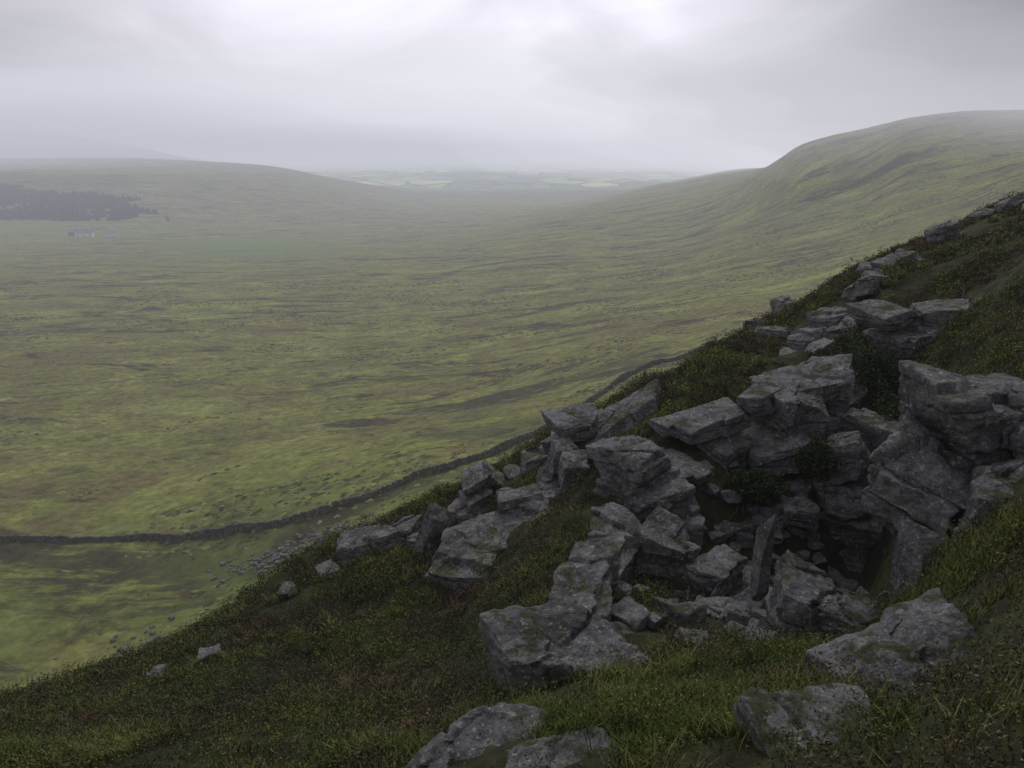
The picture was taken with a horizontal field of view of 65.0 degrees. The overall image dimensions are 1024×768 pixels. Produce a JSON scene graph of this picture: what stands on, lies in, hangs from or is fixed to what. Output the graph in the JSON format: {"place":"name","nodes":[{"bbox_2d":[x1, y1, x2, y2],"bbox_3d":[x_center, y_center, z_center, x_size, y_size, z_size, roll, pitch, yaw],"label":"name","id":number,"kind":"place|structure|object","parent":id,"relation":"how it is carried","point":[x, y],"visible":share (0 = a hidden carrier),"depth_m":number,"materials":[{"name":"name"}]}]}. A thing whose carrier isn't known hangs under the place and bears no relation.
{"place":"outdoors","nodes":[
{"label":"outdoors","id":0,"kind":"place"},
{"bbox_2d":[0,110,1023,767],"bbox_3d":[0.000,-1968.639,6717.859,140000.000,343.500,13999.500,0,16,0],"label":"grassy terrain","id":1,"kind":"structure","parent":0,"point":[244,224],"depth_m":291.72,"materials":[{"name":"green plant"}]},
{"bbox_2d":[68,228,87,235],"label":"barn","id":2,"kind":"structure","parent":1,"relation":"on","point":[71,231],"depth_m":1110.58,"materials":[{"name":"stone"}]},
{"bbox_2d":[74,230,93,237],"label":"farmhouse","id":3,"kind":"object","parent":1,"relation":"on","point":[85,234],"visible":1,"depth_m":1083.19,"materials":[{"name":"paint"}]},
{"bbox_2d":[0,183,169,220],"bbox_3d":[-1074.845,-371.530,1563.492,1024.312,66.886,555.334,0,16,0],"label":"conifer plantation","id":4,"kind":"object","parent":1,"relation":"on","point":[37,209],"visible":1,"depth_m":1430.64,"materials":[{"name":"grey plant"}]},
{"bbox_2d":[104,230,117,236],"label":"barn","id":5,"kind":"structure","parent":1,"relation":"on","point":[110,233],"depth_m":1088.99,"materials":[{"name":"stone"}]},
{"bbox_2d":[31,584,249,684],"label":"scree","id":6,"kind":"structure","parent":1,"relation":"on","point":[171,617],"depth_m":99.36,"materials":[{"name":"grey stone"}]},
{"bbox_2d":[146,664,166,677],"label":"boulder","id":7,"kind":"object","parent":1,"relation":"on","point":[160,666],"visible":0.43,"depth_m":16.26,"materials":[{"name":"grey stone"}]},
{"bbox_2d":[197,643,224,664],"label":"boulder","id":8,"kind":"object","parent":1,"relation":"on","point":[203,652],"visible":0.67,"depth_m":16.41,"materials":[{"name":"grey stone"}]},
{"bbox_2d":[147,521,368,594],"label":"scree","id":9,"kind":"structure","parent":1,"relation":"on","point":[275,557],"depth_m":112.44,"materials":[{"name":"grey stone"}]},
{"bbox_2d":[278,581,297,599],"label":"boulder","id":10,"kind":"object","parent":1,"relation":"on","point":[285,590],"visible":0.77,"depth_m":18.90,"materials":[{"name":"grey stone"}]},
{"bbox_2d":[315,559,341,581],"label":"boulder","id":11,"kind":"object","parent":1,"relation":"on","point":[323,566],"visible":0.5,"depth_m":19.36,"materials":[{"name":"grey stone"}]},
{"bbox_2d":[336,524,382,564],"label":"boulder","id":12,"kind":"object","parent":1,"relation":"on","point":[349,542],"visible":0.58,"depth_m":19.90,"materials":[{"name":"grey stone"}]},
{"bbox_2d":[0,334,740,543],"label":"dry stone wall","id":13,"kind":"structure","parent":1,"relation":"on","point":[240,527],"depth_m":125.74,"materials":[{"name":"grey stone"}]},
{"bbox_2d":[362,525,404,551],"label":"boulder","id":14,"kind":"object","parent":1,"relation":"on","point":[383,536],"visible":0.88,"depth_m":19.76,"materials":[{"name":"grey stone"}]},
{"bbox_2d":[391,514,422,539],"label":"boulder","id":15,"kind":"object","parent":1,"relation":"on","point":[412,523],"visible":0.4,"depth_m":20.31,"materials":[{"name":"grey stone"}]},
{"bbox_2d":[405,532,417,551],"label":"boulder","id":16,"kind":"object","parent":1,"relation":"on","point":[411,538],"visible":0.19,"depth_m":19.63,"materials":[{"name":"grey stone"}]},
{"bbox_2d":[414,503,446,554],"bbox_3d":[-1.898,3.380,18.617,0.803,1.395,0.523,0,16,0],"label":"rock pinnacle","id":17,"kind":"object","parent":1,"relation":"on","point":[432,528],"visible":0.9,"depth_m":18.48,"materials":[{"name":"grey stone"}]},
{"bbox_2d":[447,497,473,527],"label":"boulder","id":18,"kind":"object","parent":1,"relation":"on","point":[457,508],"visible":0.38,"depth_m":19.87,"materials":[{"name":"grey stone"}]},
{"bbox_2d":[424,542,497,594],"bbox_3d":[-1.048,3.783,16.709,1.536,0.742,1.150,4,16,13],"label":"rock slab","id":19,"kind":"object","parent":1,"relation":"on","point":[454,572],"visible":0.79,"depth_m":16.45,"materials":[{"name":"grey stone"}]},
{"bbox_2d":[405,702,549,767],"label":"rock slab","id":20,"kind":"object","parent":1,"relation":"on","point":[500,724],"visible":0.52,"depth_m":6.67,"materials":[{"name":"grey stone"}]},
{"bbox_2d":[441,499,549,562],"bbox_3d":[-0.294,3.163,17.177,2.492,1.152,1.468,0,16,0],"label":"rock slab","id":21,"kind":"object","parent":1,"relation":"on","point":[485,532],"visible":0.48,"depth_m":17.18,"materials":[{"name":"grey stone"}]},
{"bbox_2d":[458,430,554,515],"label":"rock outcrop","id":22,"kind":"object","parent":1,"relation":"on","point":[483,481],"visible":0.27,"depth_m":20.01,"materials":[{"name":"grey stone"}]},
{"bbox_2d":[0,191,1023,767],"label":"heather","id":23,"kind":"object","parent":1,"relation":"on","point":[224,721],"visible":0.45,"depth_m":13.10,"materials":[{"name":"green plant"}]},
{"bbox_2d":[0,163,1023,628],"bbox_3d":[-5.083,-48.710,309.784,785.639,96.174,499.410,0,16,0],"label":"rush clumps","id":24,"kind":"object","parent":1,"relation":"on","point":[282,487],"visible":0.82,"depth_m":284.75,"materials":[{"name":"green plant"}]},
{"bbox_2d":[496,482,566,513],"bbox_3d":[0.611,2.537,17.951,1.951,0.719,1.132,0,16,0],"label":"rock slab","id":25,"kind":"object","parent":1,"relation":"on","point":[509,500],"visible":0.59,"depth_m":17.62,"materials":[{"name":"grey stone"}]},
{"bbox_2d":[536,437,589,490],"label":"gritstone block","id":26,"kind":"structure","parent":1,"relation":"on","point":[565,458],"depth_m":17.86,"materials":[{"name":"grey stone"}]},
{"bbox_2d":[505,726,623,767],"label":"rock slab","id":27,"kind":"object","parent":1,"relation":"on","point":[579,748],"visible":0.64,"depth_m":5.94,"materials":[{"name":"grey stone"}]},
{"bbox_2d":[479,597,658,693],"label":"gritstone block","id":28,"kind":"structure","parent":1,"relation":"on","point":[553,638],"depth_m":9.21,"materials":[{"name":"grey stone"}]},
{"bbox_2d":[540,403,598,441],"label":"gritstone block","id":29,"kind":"structure","parent":1,"relation":"on","point":[577,422],"depth_m":18.58,"materials":[{"name":"grey stone"}]},
{"bbox_2d":[548,534,625,621],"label":"gritstone block","id":30,"kind":"structure","parent":1,"relation":"on","point":[586,575],"depth_m":11.15,"materials":[{"name":"grey stone"}]},
{"bbox_2d":[540,379,660,451],"bbox_3d":[2.381,0.921,19.192,3.146,1.663,1.580,-5,17,-16],"label":"rock slab","id":31,"kind":"object","parent":1,"relation":"on","point":[632,409],"visible":0.55,"depth_m":19.09,"materials":[{"name":"grey stone"}]},
{"bbox_2d":[587,502,653,581],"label":"gritstone block","id":32,"kind":"structure","parent":1,"relation":"on","point":[613,518],"depth_m":13.30,"materials":[{"name":"grey stone"}]},
{"bbox_2d":[611,621,637,646],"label":"boulder","id":33,"kind":"object","parent":1,"relation":"on","point":[622,629],"visible":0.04,"depth_m":10.69,"materials":[{"name":"grey stone"}]},
{"bbox_2d":[591,448,711,525],"bbox_3d":[3.252,2.846,17.115,4.422,2.575,2.232,-11,19,-34],"label":"rock outcrop","id":34,"kind":"object","parent":1,"relation":"on","point":[697,475],"visible":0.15,"depth_m":16.43,"materials":[{"name":"grey stone"}]},
{"bbox_2d":[632,507,689,583],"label":"gritstone block","id":35,"kind":"structure","parent":1,"relation":"on","point":[667,524],"depth_m":14.46,"materials":[{"name":"grey stone"}]},
{"bbox_2d":[634,528,700,578],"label":"boulder","id":36,"kind":"object","parent":1,"relation":"on","point":[661,554],"visible":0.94,"depth_m":13.37,"materials":[{"name":"grey stone"}]},
{"bbox_2d":[648,397,750,444],"bbox_3d":[4.224,0.802,17.773,2.145,0.667,1.077,-6,17,-19],"label":"rock slab","id":37,"kind":"object","parent":1,"relation":"on","point":[723,417],"visible":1,"depth_m":17.55,"materials":[{"name":"grey stone"}]},
{"bbox_2d":[681,544,747,601],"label":"boulder","id":38,"kind":"object","parent":1,"relation":"on","point":[715,571],"visible":0.73,"depth_m":13.16,"materials":[{"name":"grey stone"}]},
{"bbox_2d":[585,353,898,542],"bbox_3d":[5.534,2.271,18.148,8.248,5.344,3.567,-6,17,-21],"label":"rock outcrop","id":39,"kind":"object","parent":1,"relation":"on","point":[639,466],"visible":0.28,"depth_m":17.43,"materials":[{"name":"grey stone"}]},
{"bbox_2d":[610,459,895,647],"bbox_3d":[4.922,3.034,14.065,9.605,4.489,5.719,-15,22,-43],"label":"gully rubble","id":40,"kind":"object","parent":1,"relation":"on","point":[732,612],"visible":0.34,"depth_m":12.43,"materials":[{"name":"grey stone"}]},
{"bbox_2d":[743,320,765,329],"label":"boulder","id":41,"kind":"object","parent":1,"relation":"on","point":[747,324],"visible":0.48,"depth_m":26.04,"materials":[{"name":"grey stone"}]},
{"bbox_2d":[722,466,790,507],"bbox_3d":[5.115,2.181,16.828,1.406,0.893,0.976,0,16,0],"label":"bilberry bush","id":42,"kind":"object","parent":1,"relation":"on","point":[742,481],"visible":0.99,"depth_m":16.67,"materials":[{"name":"green plant"}]},
{"bbox_2d":[742,565,772,597],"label":"boulder","id":43,"kind":"object","parent":1,"relation":"on","point":[746,571],"visible":0.05,"depth_m":14.96,"materials":[{"name":"grey stone"}]},
{"bbox_2d":[737,383,780,416],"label":"boulder","id":44,"kind":"object","parent":1,"relation":"on","point":[755,400],"visible":0.92,"depth_m":17.74,"materials":[{"name":"grey stone"}]},
{"bbox_2d":[749,514,776,600],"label":"standing stone","id":45,"kind":"object","parent":1,"relation":"on","point":[761,564],"visible":1,"depth_m":10.79,"materials":[{"name":"grey stone"}]},
{"bbox_2d":[765,587,772,599],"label":"boulder","id":46,"kind":"object","parent":1,"relation":"on","point":[767,595],"visible":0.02,"depth_m":13.68,"materials":[{"name":"grey stone"}]},
{"bbox_2d":[754,326,789,337],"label":"rock outcrop","id":47,"kind":"object","parent":1,"relation":"on","point":[777,331],"visible":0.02,"depth_m":24.26,"materials":[{"name":"grey stone"}]},
{"bbox_2d":[785,328,794,334],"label":"boulder","id":48,"kind":"object","parent":47,"relation":"on","point":[791,330],"visible":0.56,"depth_m":24.01,"materials":[{"name":"grey stone"}]},
{"bbox_2d":[769,296,794,312],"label":"boulder","id":49,"kind":"object","parent":1,"relation":"on","point":[776,303],"visible":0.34,"depth_m":27.90,"materials":[{"name":"grey stone"}]},
{"bbox_2d":[778,347,795,356],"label":"rock outcrop","id":50,"kind":"object","parent":1,"relation":"on","point":[785,351],"visible":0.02,"depth_m":22.77,"materials":[{"name":"grey stone"}]},
{"bbox_2d":[780,493,819,531],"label":"boulder","id":51,"kind":"object","parent":1,"relation":"on","point":[800,510],"visible":0.85,"depth_m":16.69,"materials":[{"name":"grey stone"}]},
{"bbox_2d":[772,549,834,585],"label":"boulder","id":52,"kind":"object","parent":1,"relation":"on","point":[788,557],"visible":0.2,"depth_m":15.60,"materials":[{"name":"grey stone"}]},
{"bbox_2d":[787,327,825,349],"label":"boulder","id":53,"kind":"object","parent":1,"relation":"on","point":[801,339],"visible":0.68,"depth_m":22.88,"materials":[{"name":"grey stone"}]},
{"bbox_2d":[733,683,880,757],"bbox_3d":[1.843,2.319,4.966,0.860,0.754,0.869,0,16,0],"label":"boulder","id":54,"kind":"object","parent":1,"relation":"on","point":[785,703],"visible":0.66,"depth_m":4.90,"materials":[{"name":"grey stone"}]},
{"bbox_2d":[768,365,846,402],"bbox_3d":[6.646,0.083,18.679,1.782,0.722,1.345,-5,17,-15],"label":"rock slab","id":55,"kind":"object","parent":1,"relation":"on","point":[827,390],"visible":0.34,"depth_m":18.20,"materials":[{"name":"grey stone"}]},
{"bbox_2d":[804,338,834,355],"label":"boulder","id":56,"kind":"object","parent":1,"relation":"on","point":[822,342],"visible":0.61,"depth_m":21.61,"materials":[{"name":"grey stone"}]},
{"bbox_2d":[793,435,847,483],"bbox_3d":[6.596,1.577,17.336,1.168,1.047,1.214,0,16,0],"label":"bilberry bush","id":57,"kind":"object","parent":1,"relation":"on","point":[813,465],"visible":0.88,"depth_m":17.04,"materials":[{"name":"green plant"}]},
{"bbox_2d":[765,563,879,643],"bbox_3d":[4.075,3.014,10.504,1.480,0.952,0.956,6,17,20],"label":"boulder","id":58,"kind":"object","parent":1,"relation":"on","point":[796,593],"visible":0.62,"depth_m":10.27,"materials":[{"name":"grey stone"}]},
{"bbox_2d":[806,306,849,327],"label":"boulder","id":59,"kind":"object","parent":1,"relation":"on","point":[827,317],"visible":0.56,"depth_m":23.47,"materials":[{"name":"grey stone"}]},
{"bbox_2d":[823,315,871,342],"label":"boulder","id":60,"kind":"object","parent":1,"relation":"on","point":[830,333],"visible":0.41,"depth_m":22.09,"materials":[{"name":"grey stone"}]},
{"bbox_2d":[813,409,883,572],"bbox_3d":[8.123,2.379,18.259,3.458,3.281,2.267,-14,21,-39],"label":"rock outcrop","id":61,"kind":"object","parent":1,"relation":"on","point":[850,517],"visible":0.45,"depth_m":17.16,"materials":[{"name":"grey stone"}]},
{"bbox_2d":[833,317,873,353],"bbox_3d":[9.530,-0.976,21.858,1.988,2.095,2.377,0,16,0],"label":"bilberry bush","id":62,"kind":"object","parent":1,"relation":"on","point":[857,327],"visible":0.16,"depth_m":21.66,"materials":[{"name":"green plant"}]},
{"bbox_2d":[842,275,880,299],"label":"boulder","id":63,"kind":"object","parent":1,"relation":"on","point":[865,286],"visible":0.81,"depth_m":24.59,"materials":[{"name":"grey stone"}]},
{"bbox_2d":[856,261,870,271],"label":"rock outcrop","id":64,"kind":"object","parent":1,"relation":"on","point":[862,264],"visible":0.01,"depth_m":28.11,"materials":[{"name":"grey stone"}]},
{"bbox_2d":[823,328,905,410],"bbox_3d":[8.750,-0.103,20.065,2.270,2.594,2.866,0,16,0],"label":"bilberry bush","id":65,"kind":"object","parent":1,"relation":"on","point":[871,360],"visible":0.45,"depth_m":19.52,"materials":[{"name":"green plant"}]},
{"bbox_2d":[861,268,890,280],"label":"boulder","id":66,"kind":"object","parent":1,"relation":"on","point":[876,275],"visible":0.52,"depth_m":25.70,"materials":[{"name":"grey stone"}]},
{"bbox_2d":[859,391,900,420],"bbox_3d":[8.803,1.307,18.308,2.033,2.366,2.214,13,20,37],"label":"bilberry bush","id":67,"kind":"object","parent":1,"relation":"on","point":[886,409],"visible":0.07,"depth_m":18.09,"materials":[{"name":"green plant"}]},
{"bbox_2d":[804,588,977,712],"bbox_3d":[3.480,2.475,6.610,1.941,1.208,1.260,-7,17,-22],"label":"boulder","id":68,"kind":"object","parent":1,"relation":"on","point":[900,632],"visible":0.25,"depth_m":6.46,"materials":[{"name":"grey stone"}]},
{"bbox_2d":[870,248,917,270],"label":"boulder","id":69,"kind":"object","parent":1,"relation":"on","point":[890,258],"visible":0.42,"depth_m":26.76,"materials":[{"name":"grey stone"}]},
{"bbox_2d":[845,299,969,392],"bbox_3d":[10.992,-0.733,21.184,4.338,2.966,2.319,-5,17,-16],"label":"rock outcrop","id":70,"kind":"object","parent":1,"relation":"on","point":[906,332],"visible":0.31,"depth_m":20.38,"materials":[{"name":"grey stone"}]},
{"bbox_2d":[874,516,947,614],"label":"gritstone block","id":71,"kind":"structure","parent":1,"relation":"on","point":[910,547],"depth_m":9.80,"materials":[{"name":"grey stone"}]},
{"bbox_2d":[861,409,973,537],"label":"gritstone block","id":72,"kind":"structure","parent":71,"relation":"on","point":[920,471],"depth_m":10.16,"materials":[{"name":"grey stone"}]},
{"bbox_2d":[924,220,961,243],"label":"boulder","id":73,"kind":"object","parent":1,"relation":"on","point":[948,229],"visible":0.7,"depth_m":29.52,"materials":[{"name":"grey stone"}]},
{"bbox_2d":[952,527,959,543],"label":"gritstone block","id":74,"kind":"structure","parent":1,"relation":"on","point":[954,532],"depth_m":9.25,"materials":[{"name":"grey stone"}]},
{"bbox_2d":[898,360,1023,467],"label":"boulder","id":75,"kind":"object","parent":1,"relation":"on","point":[974,418],"visible":0.59,"depth_m":10.06,"materials":[{"name":"grey stone"}]},
{"bbox_2d":[966,209,998,220],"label":"boulder","id":76,"kind":"object","parent":1,"relation":"on","point":[980,213],"visible":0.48,"depth_m":31.83,"materials":[{"name":"grey stone"}]},
{"bbox_2d":[957,456,1023,531],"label":"boulder","id":77,"kind":"object","parent":1,"relation":"on","point":[992,482],"visible":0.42,"depth_m":9.26,"materials":[{"name":"grey stone"}]},
{"bbox_2d":[994,192,1023,212],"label":"boulder","id":78,"kind":"object","parent":1,"relation":"on","point":[1016,200],"visible":0.52,"depth_m":30.29,"materials":[{"name":"grey stone"}]},
{"bbox_2d":[1007,385,1023,458],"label":"rock outcrop","id":79,"kind":"object","parent":1,"relation":"on","point":[1015,401],"visible":0.27,"depth_m":9.89,"materials":[{"name":"grey stone"}]},
{"bbox_2d":[0,0,1023,157],"label":"sky","id":80,"kind":"structure","parent":0,"point":[338,78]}
]}

